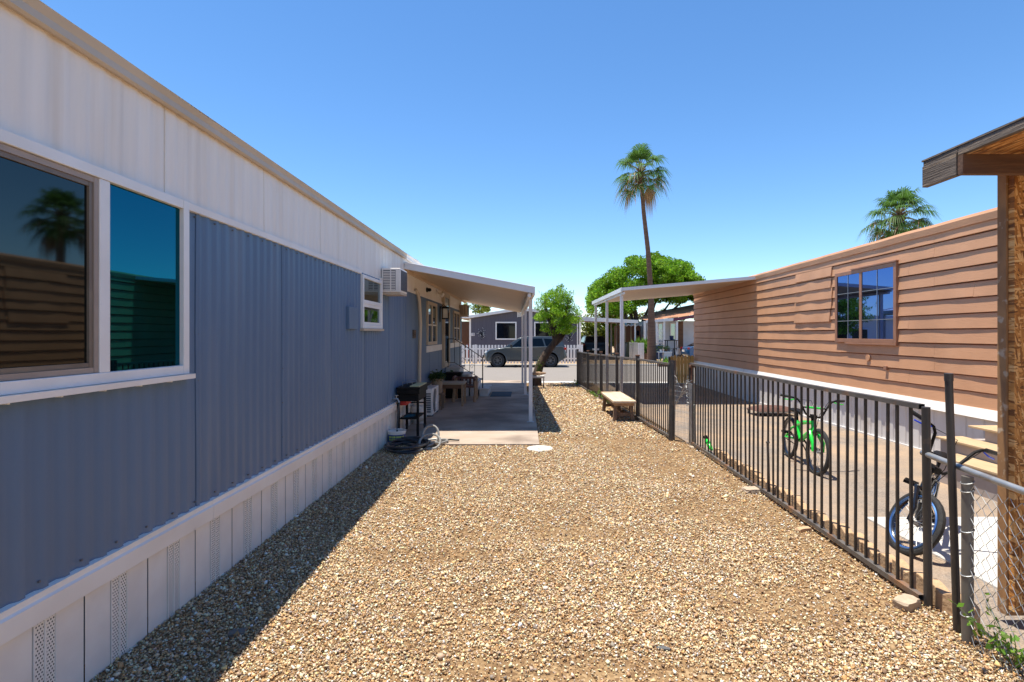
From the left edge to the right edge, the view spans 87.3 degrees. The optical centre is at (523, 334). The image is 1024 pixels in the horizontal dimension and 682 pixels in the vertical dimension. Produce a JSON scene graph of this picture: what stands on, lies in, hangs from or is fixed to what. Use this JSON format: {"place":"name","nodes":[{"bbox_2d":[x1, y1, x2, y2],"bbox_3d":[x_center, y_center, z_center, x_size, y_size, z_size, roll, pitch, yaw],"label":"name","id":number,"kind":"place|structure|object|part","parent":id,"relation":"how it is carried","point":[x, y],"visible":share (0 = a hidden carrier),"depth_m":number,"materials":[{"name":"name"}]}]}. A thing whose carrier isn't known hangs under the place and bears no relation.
{"place":"outdoors","nodes":[
{"label":"outdoors","id":0,"kind":"place"},
{"bbox_2d":[40,0,1023,332],"label":"sky","id":1,"kind":"structure","parent":0,"point":[484,138],"materials":[{"name":"blue"}]},
{"bbox_2d":[84,383,1023,681],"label":"gravel yard","id":2,"kind":"structure","parent":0,"point":[612,675],"depth_m":3.50,"materials":[{"name":"beige gravel"}]},
{"bbox_2d":[228,627,245,636],"bbox_3d":[-1.620,1.690,3.031,0.095,0.030,0.060,0,0,-22],"label":"pebble","id":3,"kind":"object","parent":2,"relation":"on","point":[241,631],"visible":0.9,"depth_m":3.02,"materials":[{"name":"grey"}]},
{"bbox_2d":[384,403,458,453],"bbox_3d":[-1.662,1.397,7.995,1.076,0.579,1.013,0,0,18],"label":"garden hose","id":4,"kind":"object","parent":2,"relation":"on","point":[390,447],"visible":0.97,"depth_m":7.95,"materials":[{"name":"black rubber"}]},
{"bbox_2d":[415,424,448,450],"bbox_3d":[-1.391,1.542,8.023,0.475,0.307,0.757,0,0,0],"label":"garden hose","id":5,"kind":"object","parent":2,"relation":"on","point":[439,438],"visible":0.87,"depth_m":8.08,"materials":[{"name":"white rubber"}]},
{"bbox_2d":[391,380,539,445],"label":"patio slab","id":6,"kind":"structure","parent":2,"relation":"on","point":[488,420],"depth_m":10.37,"materials":[{"name":"concrete"}]},
{"bbox_2d":[387,428,405,442],"bbox_3d":[-1.980,1.578,8.358,0.300,0.244,0.296,0,0,0],"label":"plastic bucket","id":7,"kind":"object","parent":6,"relation":"on","point":[393,434],"visible":0.72,"depth_m":8.24,"materials":[{"name":"white"}]},
{"bbox_2d":[396,380,431,435],"bbox_3d":[-1.885,1.232,9.375,0.390,0.876,1.290,0,0,0],"label":"griddle cart","id":8,"kind":"object","parent":6,"relation":"on","point":[407,393],"visible":0.89,"depth_m":8.77,"materials":[{"name":"black metal"}]},
{"bbox_2d":[410,382,426,386],"bbox_3d":[-1.790,0.859,9.125,0.160,0.018,0.650,0,0,0],"label":"cutting board","id":9,"kind":"object","parent":8,"relation":"on","point":[418,384],"visible":1,"depth_m":9.04,"materials":[{"name":"plastic"}]},
{"bbox_2d":[410,399,426,423],"bbox_3d":[-1.980,1.445,10.080,0.313,0.450,0.313,0,0,0],"label":"propane tank","id":10,"kind":"object","parent":6,"relation":"on","point":[421,409],"visible":0.59,"depth_m":9.98,"materials":[{"name":"white metal"}]},
{"bbox_2d":[423,385,438,415],"bbox_3d":[-1.955,1.385,11.197,0.250,0.570,0.807,0,0,0],"label":"condenser unit","id":11,"kind":"object","parent":6,"relation":"on","point":[432,399],"visible":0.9,"depth_m":10.87,"materials":[{"name":"white metal"}]},
{"bbox_2d":[427,369,452,409],"bbox_3d":[-1.901,1.230,11.977,0.640,0.879,0.866,0,0,0],"label":"potted plant","id":12,"kind":"object","parent":6,"relation":"on","point":[434,378],"visible":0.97,"depth_m":11.85,"materials":[{"name":"green plant"}]},
{"bbox_2d":[440,381,466,405],"bbox_3d":[-1.670,1.400,12.690,0.580,0.540,0.620,0,0,0],"label":"side table","id":13,"kind":"object","parent":6,"relation":"on","point":[461,385],"visible":0.79,"depth_m":12.40,"materials":[{"name":"brown wood"}]},
{"bbox_2d":[445,372,462,397],"bbox_3d":[-1.835,1.335,14.135,0.450,0.670,0.390,0,0,0],"label":"deck box","id":14,"kind":"object","parent":6,"relation":"on","point":[448,377],"visible":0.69,"depth_m":13.96,"materials":[{"name":"black metal"}]},
{"bbox_2d":[452,375,477,401],"bbox_3d":[-1.462,1.358,13.455,0.615,0.636,0.690,0,0,0],"label":"wooden chair","id":15,"kind":"object","parent":6,"relation":"on","point":[474,385],"visible":0.79,"depth_m":13.40,"materials":[{"name":"brown wood"}]},
{"bbox_2d":[445,365,491,395],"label":"entry steps","id":16,"kind":"structure","parent":6,"relation":"on","point":[485,390],"depth_m":14.46,"materials":[{"name":"grey concrete"}]},
{"bbox_2d":[447,339,482,387],"bbox_3d":[-1.618,0.788,14.470,1.050,1.334,0.035,0,0,0],"label":"hand railing","id":17,"kind":"object","parent":16,"relation":"on","point":[462,361],"visible":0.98,"depth_m":14.46,"materials":[{"name":"black metal"}]},
{"bbox_2d":[404,262,534,421],"bbox_3d":[-0.955,0.238,14.437,2.314,3.014,10.012,0,0,0],"label":"patio cover","id":18,"kind":"object","parent":6,"relation":"on","point":[486,291],"visible":1,"depth_m":10.76,"materials":[{"name":"metal"}]},
{"bbox_2d":[490,392,511,396],"bbox_3d":[-0.620,1.663,14.890,0.560,0.012,1.120,0,0,0],"label":"door mat","id":19,"kind":"object","parent":6,"relation":"on","point":[500,394],"depth_m":14.71,"materials":[{"name":"rubber"}]},
{"bbox_2d":[532,375,544,388],"bbox_3d":[0.500,1.632,18.250,0.400,0.440,0.400,0,0,0],"label":"plant stand","id":20,"kind":"object","parent":2,"relation":"on","point":[541,376],"visible":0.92,"depth_m":18.06,"materials":[{"name":"wood"}]},
{"bbox_2d":[532,372,545,375],"bbox_3d":[0.517,1.345,18.204,0.476,0.154,0.190,0,0,13],"label":"driftwood","id":21,"kind":"object","parent":20,"relation":"on","point":[537,373],"visible":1,"depth_m":18.16,"materials":[{"name":"brown wood"}]},
{"bbox_2d":[527,445,552,451],"bbox_3d":[0.240,1.703,7.930,0.398,0.054,0.392,0,0,0],"label":"stepping stone","id":22,"kind":"object","parent":2,"relation":"on","point":[543,447],"visible":0.61,"depth_m":7.88,"materials":[{"name":"stone"}]},
{"bbox_2d":[532,283,583,385],"bbox_3d":[1.241,0.072,19.645,1.864,3.812,2.330,0,0,30],"label":"tree","id":23,"kind":"object","parent":2,"relation":"on","point":[558,309],"visible":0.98,"depth_m":19.27,"materials":[{"name":"green plant"}]},
{"bbox_2d":[589,388,599,397],"bbox_3d":[1.961,1.663,14.876,0.412,0.281,0.512,0,0,0],"label":"weed","id":24,"kind":"object","parent":2,"relation":"on","point":[594,395],"visible":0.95,"depth_m":14.88,"materials":[{"name":"green"}]},
{"bbox_2d":[601,392,635,421],"bbox_3d":[1.975,1.534,11.340,0.450,0.451,1.720,0,0,0],"label":"wooden bench","id":25,"kind":"object","parent":2,"relation":"on","point":[617,400],"visible":0.89,"depth_m":10.70,"materials":[{"name":"brown wood"}]},
{"bbox_2d":[576,349,675,440],"bbox_3d":[2.181,1.165,14.036,0.132,1.500,11.023,0,0,-2],"label":"metal fence","id":26,"kind":"object","parent":2,"relation":"on","point":[587,370],"visible":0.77,"depth_m":10.78,"materials":[{"name":"metal"}]},
{"bbox_2d":[656,646,670,651],"bbox_3d":[0.750,1.692,2.880,0.082,0.022,0.027,0,0,12],"label":"stone","id":27,"kind":"object","parent":2,"relation":"on","point":[665,648],"visible":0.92,"depth_m":2.87,"materials":[{"name":"grey stone"}]},
{"bbox_2d":[741,486,763,493],"bbox_3d":[2.447,1.678,5.750,0.213,0.064,0.153,0,0,-9],"label":"stone","id":28,"kind":"object","parent":2,"relation":"on","point":[750,489],"visible":0.8,"depth_m":5.70,"materials":[{"name":"stone"}]},
{"bbox_2d":[766,441,769,496],"bbox_3d":[2.531,1.430,5.546,0.064,0.641,0.038,0,0,-28],"label":"garden stake","id":29,"kind":"object","parent":2,"relation":"on","point":[767,444],"visible":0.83,"depth_m":5.54,"materials":[{"name":"metal"}]},
{"bbox_2d":[795,526,811,532],"bbox_3d":[2.410,1.685,4.621,0.138,0.042,0.064,0,0,-16],"label":"brick piece","id":30,"kind":"object","parent":2,"relation":"on","point":[802,529],"visible":0.98,"depth_m":4.60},
{"bbox_2d":[892,593,921,611],"bbox_3d":[2.375,1.675,3.331,0.159,0.076,0.107,0,0,-28],"label":"paver piece","id":31,"kind":"object","parent":2,"relation":"on","point":[909,603],"visible":0.96,"depth_m":3.30,"materials":[{"name":"beige stone"}]},
{"bbox_2d":[944,373,960,632],"bbox_3d":[2.437,0.991,3.043,0.122,1.540,0.044,0,0,-20],"label":"pipe post","id":32,"kind":"object","parent":2,"relation":"on","point":[952,487],"visible":0.83,"depth_m":3.03,"materials":[{"name":"metal"}]},
{"bbox_2d":[919,450,1023,679],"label":"chain link fence","id":33,"kind":"object","parent":2,"relation":"on","point":[967,530],"visible":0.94,"depth_m":2.93,"materials":[{"name":"metal"}]},
{"bbox_2d":[948,592,1023,669],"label":"weed","id":34,"kind":"object","parent":2,"relation":"on","point":[1004,637],"visible":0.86,"depth_m":2.73,"materials":[{"name":"green plant"}]},
{"bbox_2d":[464,365,666,381],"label":"road","id":35,"kind":"structure","parent":0,"point":[556,373],"depth_m":26.05,"materials":[{"name":"grey asphalt"}]},
{"bbox_2d":[482,336,566,366],"bbox_3d":[0.064,1.037,30.990,4.828,1.838,2.170,0,0,0],"label":"parked car","id":36,"kind":"object","parent":35,"relation":"on","point":[499,357],"visible":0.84,"depth_m":30.05,"materials":[{"name":"grey paint"}]},
{"bbox_3d":[-0.200,0.473,30.208,0.900,0.430,0.148,0,0,0],"label":"side window","id":37,"kind":"part","parent":36,"relation":"part of","materials":[{"name":"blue glass"}]},
{"bbox_3d":[0.730,0.468,30.209,0.880,0.440,0.151,0,0,0],"label":"side window","id":38,"kind":"part","parent":36,"relation":"part of","materials":[{"name":"blue glass"}]},
{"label":"side window","id":39,"kind":"part","parent":36,"relation":"part of","materials":[{"name":"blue glass"}]},
{"bbox_2d":[658,356,668,366],"bbox_3d":[8.289,1.560,30.983,1.327,0.620,1.138,0,0,0],"label":"spiky plant","id":40,"kind":"object","parent":35,"relation":"on","point":[665,360],"visible":0.3,"depth_m":30.87,"materials":[{"name":"green plant"}]},
{"bbox_2d":[644,344,656,358],"bbox_3d":[8.690,1.240,37.689,1.792,1.260,1.439,0,0,0],"label":"spiky plant","id":41,"kind":"object","parent":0,"point":[645,353],"visible":0.27,"depth_m":37.54,"materials":[{"name":"green plant"}]},
{"bbox_2d":[463,344,1023,661],"bbox_3d":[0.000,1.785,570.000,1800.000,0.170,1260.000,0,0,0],"label":"ground","id":42,"kind":"structure","parent":0,"point":[598,363],"depth_m":35.29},
{"bbox_2d":[0,0,461,681],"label":"mobile home","id":43,"kind":"object","parent":42,"relation":"on","point":[216,346],"visible":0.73,"depth_m":3.02,"materials":[{"name":"blue"}]},
{"bbox_2d":[0,128,195,404],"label":"window","id":44,"kind":"structure","parent":43,"relation":"in","point":[94,271],"depth_m":2.56,"materials":[{"name":"white plastic"}]},
{"bbox_2d":[360,274,383,330],"bbox_3d":[-2.086,-0.410,7.395,0.065,0.730,0.990,0,0,0],"label":"window","id":45,"kind":"structure","parent":43,"relation":"in","point":[371,319],"depth_m":7.35,"materials":[{"name":"white plastic"}]},
{"bbox_2d":[382,268,406,295],"bbox_3d":[-1.962,-0.785,8.174,0.292,0.390,0.472,0,0,0],"label":"window air conditioner","id":46,"kind":"object","parent":43,"relation":"attached to","point":[394,281],"depth_m":7.95,"materials":[{"name":"white plastic"}]},
{"bbox_2d":[426,301,436,344],"bbox_3d":[-2.093,-0.240,12.225,0.050,0.960,1.250,0,0,0],"label":"window","id":47,"kind":"structure","parent":43,"relation":"in","point":[431,308],"depth_m":12.18,"materials":[{"name":"beige paint"}]},
{"bbox_2d":[436,290,443,297],"bbox_3d":[-2.015,-0.970,12.954,0.196,0.179,0.242,0,0,0],"label":"flood light","id":48,"kind":"object","parent":43,"relation":"attached to","point":[440,294],"visible":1,"depth_m":12.90,"materials":[{"name":"white plastic"}]},
{"bbox_2d":[440,304,449,321],"bbox_3d":[-1.978,-0.524,13.450,0.240,0.447,0.200,0,0,0],"label":"wall lantern","id":49,"kind":"object","parent":43,"relation":"attached to","point":[445,312],"depth_m":13.39,"materials":[{"name":"black metal"}]},
{"bbox_2d":[443,293,449,367],"bbox_3d":[-2.024,-0.100,14.300,0.088,1.920,1.000,0,0,0],"label":"storm door","id":50,"kind":"structure","parent":43,"relation":"in","point":[446,298],"depth_m":14.23,"materials":[{"name":"beige paint"}]},
{"bbox_2d":[453,311,459,342],"bbox_3d":[-2.093,-0.220,16.700,0.050,0.960,1.500,0,0,0],"label":"window","id":51,"kind":"structure","parent":43,"relation":"in","point":[456,315],"depth_m":16.65,"materials":[{"name":"beige paint"}]},
{"bbox_2d":[459,305,468,316],"bbox_3d":[-1.967,-0.765,17.744,0.282,0.390,0.512,0,0,0],"label":"window air conditioner","id":52,"kind":"object","parent":43,"relation":"attached to","point":[464,310],"depth_m":17.50,"materials":[{"name":"beige paint"}]},
{"bbox_2d":[462,317,468,360],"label":"carport","id":53,"kind":"object","parent":42,"relation":"on","point":[465,332],"visible":0.29,"depth_m":42.00,"materials":[{"name":"brown metal"}]},
{"bbox_2d":[462,302,490,313],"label":"distant tree","id":54,"kind":"object","parent":42,"relation":"on","point":[479,309],"visible":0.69,"depth_m":46.75,"materials":[{"name":"green plant"}]},
{"bbox_2d":[462,345,582,363],"bbox_3d":[-0.156,1.285,34.020,7.800,1.230,0.120,0,0,0],"label":"picket fence","id":55,"kind":"object","parent":42,"relation":"on","point":[579,347],"visible":0.39,"depth_m":34.00,"materials":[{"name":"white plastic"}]},
{"bbox_2d":[468,308,581,360],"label":"house","id":56,"kind":"structure","parent":42,"relation":"on","point":[502,327],"depth_m":37.00,"materials":[{"name":"grey paint"}]},
{"bbox_2d":[495,322,516,339],"bbox_3d":[-1.223,-0.230,36.974,1.453,1.232,0.048,0,0,0],"label":"window","id":57,"kind":"structure","parent":56,"relation":"in","point":[503,330],"depth_m":36.97,"materials":[{"name":"black glass"}]},
{"bbox_2d":[534,322,554,335],"bbox_3d":[1.425,-0.230,36.974,1.416,1.232,0.048,0,0,0],"label":"window","id":58,"kind":"structure","parent":56,"relation":"in","point":[537,326],"depth_m":36.97,"materials":[{"name":"white plastic"}]},
{"bbox_2d":[527,381,574,382],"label":"kerb","id":59,"kind":"structure","parent":42,"relation":"on","point":[556,381],"depth_m":20.76,"materials":[{"name":"concrete"}]},
{"bbox_2d":[462,364,656,364],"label":"kerb","id":60,"kind":"structure","parent":42,"relation":"on","point":[535,364],"depth_m":32.00,"materials":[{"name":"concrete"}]},
{"bbox_2d":[581,322,603,338],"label":"distant shrub","id":61,"kind":"object","parent":42,"relation":"on","point":[589,325],"visible":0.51,"depth_m":49.78,"materials":[{"name":"green plant"}]},
{"bbox_2d":[581,336,605,357],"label":"parked car","id":62,"kind":"object","parent":42,"relation":"on","point":[587,342],"visible":0.47,"depth_m":41.75,"materials":[{"name":"black paint"}]},
{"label":"rear window","id":63,"kind":"part","parent":62,"relation":"part of","materials":[{"name":"black glass"}]},
{"bbox_2d":[583,308,623,352],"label":"distant tree","id":64,"kind":"object","parent":42,"relation":"on","point":[600,315],"visible":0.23,"depth_m":51.29,"materials":[{"name":"green plant"}]},
{"bbox_2d":[585,316,623,347],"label":"distant shrub","id":65,"kind":"object","parent":42,"relation":"on","point":[604,331],"visible":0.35,"depth_m":50.62,"materials":[{"name":"green plant"}]},
{"bbox_2d":[581,317,637,359],"bbox_3d":[6.251,0.310,43.000,4.168,3.140,8.000,0,0,0],"label":"carport","id":66,"kind":"object","parent":42,"relation":"on","point":[599,320],"visible":0.64,"depth_m":39.00,"materials":[{"name":"white metal"}]},
{"bbox_2d":[617,343,626,356],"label":"rolling bin","id":67,"kind":"object","parent":42,"relation":"on","point":[618,344],"visible":0.41,"depth_m":40.75,"materials":[{"name":"grey"}]},
{"bbox_2d":[624,342,628,356],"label":"rolling bin","id":68,"kind":"object","parent":42,"relation":"on","point":[627,349],"visible":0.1,"depth_m":40.74,"materials":[{"name":"black plastic"}]},
{"bbox_2d":[614,323,641,354],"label":"shed","id":69,"kind":"structure","parent":42,"relation":"on","point":[628,333],"depth_m":45.00,"materials":[{"name":"brown wood"}]},
{"bbox_2d":[629,342,643,359],"bbox_3d":[7.767,1.205,37.683,0.392,1.290,1.692,0,0,-26],"label":"board fence","id":70,"kind":"object","parent":42,"relation":"on","point":[632,350],"visible":0.73,"depth_m":37.40,"materials":[{"name":"grey wood"}]},
{"bbox_2d":[631,336,646,354],"bbox_3d":[8.388,0.982,38.062,1.981,1.777,1.788,0,0,0],"label":"spiky plant","id":71,"kind":"object","parent":42,"relation":"on","point":[638,340],"visible":0.34,"depth_m":38.05,"materials":[{"name":"green plant"}]},
{"bbox_2d":[624,309,656,321],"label":"distant tree","id":72,"kind":"object","parent":42,"relation":"on","point":[640,315],"visible":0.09,"depth_m":54.16,"materials":[{"name":"green plant"}]},
{"bbox_2d":[612,143,671,360],"bbox_3d":[7.878,-5.407,35.869,4.330,14.580,4.520,0,0,0],"label":"palm tree","id":73,"kind":"object","parent":42,"relation":"on","point":[640,179],"visible":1,"depth_m":35.83,"materials":[{"name":"green plant"}]},
{"bbox_2d":[584,251,705,325],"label":"shade tree","id":74,"kind":"object","parent":42,"relation":"on","point":[667,270],"visible":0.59,"depth_m":44.20,"materials":[{"name":"green plant"}]},
{"bbox_2d":[656,345,662,358],"bbox_3d":[9.481,1.329,38.000,0.642,1.078,0.680,0,0,0],"label":"rolling bin","id":75,"kind":"object","parent":42,"relation":"on","point":[660,354],"visible":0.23,"depth_m":37.74,"materials":[{"name":"blue"}]},
{"bbox_2d":[657,351,671,360],"bbox_3d":[9.316,1.515,35.500,0.900,0.710,0.500,0,0,0],"label":"potting table","id":76,"kind":"object","parent":42,"relation":"on","point":[667,354],"visible":0.62,"depth_m":35.30,"materials":[{"name":"white plastic"}]},
{"bbox_2d":[639,304,693,356],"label":"mobile home","id":77,"kind":"object","parent":42,"relation":"on","point":[682,332],"visible":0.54,"depth_m":43.15,"materials":[{"name":"white"}]},
{"bbox_2d":[658,323,662,344],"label":"window","id":78,"kind":"structure","parent":77,"relation":"in","point":[660,325],"depth_m":43.15,"materials":[{"name":"glass"}]},
{"bbox_2d":[670,323,675,339],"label":"window","id":79,"kind":"structure","parent":77,"relation":"in","point":[672,325],"depth_m":43.15,"materials":[{"name":"white glass"}]},
{"bbox_2d":[678,321,682,356],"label":"door","id":80,"kind":"structure","parent":77,"relation":"in","point":[680,323],"depth_m":43.10,"materials":[{"name":"brown wood"}]},
{"bbox_2d":[664,340,677,356],"bbox_3d":[10.837,1.156,39.500,0.840,1.432,0.800,0,0,0],"label":"table","id":81,"kind":"object","parent":42,"relation":"on","point":[674,344],"visible":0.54,"depth_m":39.18,"materials":[{"name":"black metal"}]},
{"bbox_2d":[681,343,694,357],"bbox_3d":[13.540,1.204,38.010,4.508,1.508,2.020,0,0,0],"label":"parked car","id":82,"kind":"object","parent":42,"relation":"on","point":[688,350],"visible":0.16,"depth_m":37.51,"materials":[{"name":"blue paint"}]},
{"bbox_2d":[727,455,735,466],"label":"edging paver","id":83,"kind":"object","parent":42,"relation":"on","point":[728,460],"visible":0.24,"depth_m":6.91,"materials":[{"name":"concrete"}]},
{"bbox_2d":[734,460,747,474],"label":"edging paver","id":84,"kind":"object","parent":42,"relation":"on","point":[739,466],"visible":0.27,"depth_m":6.56,"materials":[{"name":"concrete"}]},
{"bbox_2d":[756,474,770,489],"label":"edging paver","id":85,"kind":"object","parent":42,"relation":"on","point":[764,483],"visible":0.32,"depth_m":5.83,"materials":[{"name":"concrete"}]},
{"bbox_2d":[770,481,784,498],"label":"edging paver","id":86,"kind":"object","parent":42,"relation":"on","point":[775,490],"visible":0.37,"depth_m":5.52,"materials":[{"name":"concrete"}]},
{"bbox_2d":[784,489,803,506],"bbox_3d":[2.627,1.655,5.230,0.070,0.209,0.318,0,0,2],"label":"edging paver","id":87,"kind":"object","parent":42,"relation":"on","point":[791,497],"visible":0.35,"depth_m":5.21,"materials":[{"name":"concrete"}]},
{"bbox_2d":[797,502,819,519],"bbox_3d":[2.611,1.685,4.900,0.070,0.209,0.318,0,0,-3],"label":"edging paver","id":88,"kind":"object","parent":42,"relation":"on","point":[805,510],"visible":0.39,"depth_m":4.92,"materials":[{"name":"concrete"}]},
{"bbox_2d":[689,363,932,609],"bbox_3d":[2.535,1.094,5.774,0.077,1.313,4.976,0,0,1],"label":"metal fence","id":89,"kind":"object","parent":42,"relation":"on","point":[926,596],"visible":0.98,"depth_m":4.38,"materials":[{"name":"metal"}]},
{"bbox_2d":[674,365,693,445],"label":"wire gate","id":90,"kind":"structure","parent":89,"relation":"attached to","point":[689,389],"depth_m":8.20,"materials":[{"name":"metal"}]},
{"bbox_2d":[706,435,712,450],"bbox_3d":[2.625,1.547,7.632,0.068,0.187,0.242,0,0,-6],"label":"hose sprayer","id":91,"kind":"object","parent":89,"relation":"attached to","point":[707,443],"visible":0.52,"depth_m":7.61,"materials":[{"name":"green paint"}]},
{"bbox_2d":[816,512,840,535],"bbox_3d":[2.606,1.670,4.570,0.072,0.209,0.315,0,0,0],"label":"edging paver","id":92,"kind":"object","parent":42,"relation":"on","point":[826,523],"visible":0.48,"depth_m":4.56,"materials":[{"name":"beige concrete"}]},
{"bbox_2d":[693,207,996,451],"bbox_3d":[8.353,0.066,8.550,5.094,3.708,23.200,0,0,0],"label":"mobile home","id":93,"kind":"object","parent":42,"relation":"on","point":[910,316],"visible":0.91,"depth_m":9.23,"materials":[{"name":"brown paint"}]},
{"bbox_2d":[835,260,900,345],"bbox_3d":[6.137,-0.512,9.655,0.102,1.405,1.812,0,0,1],"label":"window","id":94,"kind":"structure","parent":93,"relation":"in","point":[866,297],"depth_m":9.51,"materials":[{"name":"brown paint"}]},
{"bbox_2d":[840,524,868,553],"bbox_3d":[2.601,1.655,4.240,0.070,0.209,0.315,0,0,0],"label":"edging paver","id":95,"kind":"object","parent":42,"relation":"on","point":[860,538],"visible":0.38,"depth_m":4.19,"materials":[{"name":"beige concrete"}]},
{"bbox_2d":[863,542,895,572],"bbox_3d":[2.610,1.685,3.920,0.075,0.209,0.315,0,0,0],"label":"edging paver","id":96,"kind":"object","parent":42,"relation":"on","point":[880,559],"visible":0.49,"depth_m":3.88,"materials":[{"name":"beige concrete"}]},
{"bbox_2d":[855,185,940,242],"bbox_3d":[18.187,-2.611,26.047,3.636,8.993,3.546,0,0,0],"label":"palm tree","id":97,"kind":"object","parent":42,"relation":"on","point":[896,222],"visible":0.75,"depth_m":25.53,"materials":[{"name":"green plant"}]},
{"bbox_2d":[892,559,922,592],"bbox_3d":[2.609,1.670,3.585,0.070,0.209,0.318,0,0,-3],"label":"edging paver","id":98,"kind":"object","parent":42,"relation":"on","point":[904,576],"visible":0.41,"depth_m":3.61,"materials":[{"name":"beige concrete"}]},
{"bbox_2d":[889,410,996,555],"bbox_3d":[3.528,1.218,4.573,1.433,1.111,0.594,0,17,-45],"label":"black bicycle","id":99,"kind":"object","parent":42,"relation":"on","point":[938,517],"visible":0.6,"depth_m":4.28,"materials":[{"name":"black paint"}]},
{"bbox_2d":[933,579,979,630],"bbox_3d":[2.594,1.655,3.250,0.070,0.209,0.318,0,0,-2],"label":"edging paver","id":100,"kind":"object","parent":42,"relation":"on","point":[942,594],"visible":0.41,"depth_m":3.28,"materials":[{"name":"beige concrete"}]},
{"bbox_2d":[598,383,1023,654],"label":"driveway","id":101,"kind":"structure","parent":0,"point":[941,569],"depth_m":6.81,"materials":[{"name":"beige concrete"}]},
{"bbox_2d":[592,276,755,392],"bbox_3d":[4.457,0.153,17.500,3.693,3.433,6.200,0,0,0],"label":"carport cover","id":102,"kind":"object","parent":101,"relation":"on","point":[622,294],"visible":0.8,"depth_m":15.77,"materials":[{"name":"metal"}]},
{"bbox_2d":[668,355,693,383],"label":"wooden gate","id":103,"kind":"structure","parent":101,"relation":"on","point":[682,368],"depth_m":20.00,"materials":[{"name":"brown wood"}]},
{"bbox_2d":[715,448,728,462],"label":"edging paver","id":104,"kind":"object","parent":101,"relation":"on","point":[721,454],"visible":0.24,"depth_m":7.10,"materials":[{"name":"concrete"}]},
{"bbox_2d":[744,465,760,482],"bbox_3d":[2.647,1.655,6.200,0.074,0.209,0.315,0,0,0],"label":"edging paver","id":105,"kind":"object","parent":101,"relation":"on","point":[751,473],"visible":0.35,"depth_m":6.16,"materials":[{"name":"concrete"}]},
{"bbox_2d":[747,405,793,412],"bbox_3d":[5.660,1.739,12.270,0.920,0.221,0.600,0,0,0],"label":"dog cot","id":106,"kind":"object","parent":101,"relation":"on","point":[770,409],"visible":0.56,"depth_m":12.03,"materials":[{"name":"fabric"}]},
{"bbox_2d":[780,394,844,475],"bbox_3d":[3.852,1.276,7.171,0.754,0.996,1.502,0,0,27],"label":"green bicycle","id":107,"kind":"object","parent":101,"relation":"on","point":[811,443],"visible":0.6,"depth_m":6.90,"materials":[{"name":"green paint"}]},
{"bbox_2d":[936,425,996,500],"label":"entry steps","id":108,"kind":"structure","parent":101,"relation":"on","point":[981,461],"depth_m":6.13,"materials":[{"name":"brown wood"}]},
{"bbox_2d":[868,517,996,588],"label":"concrete path","id":109,"kind":"structure","parent":0,"point":[941,549],"depth_m":4.42,"materials":[{"name":"grey concrete"}]},
{"bbox_2d":[921,116,1023,615],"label":"shed","id":110,"kind":"structure","parent":109,"relation":"on","point":[998,152],"depth_m":3.17,"materials":[{"name":"brown wood"}]}
]}

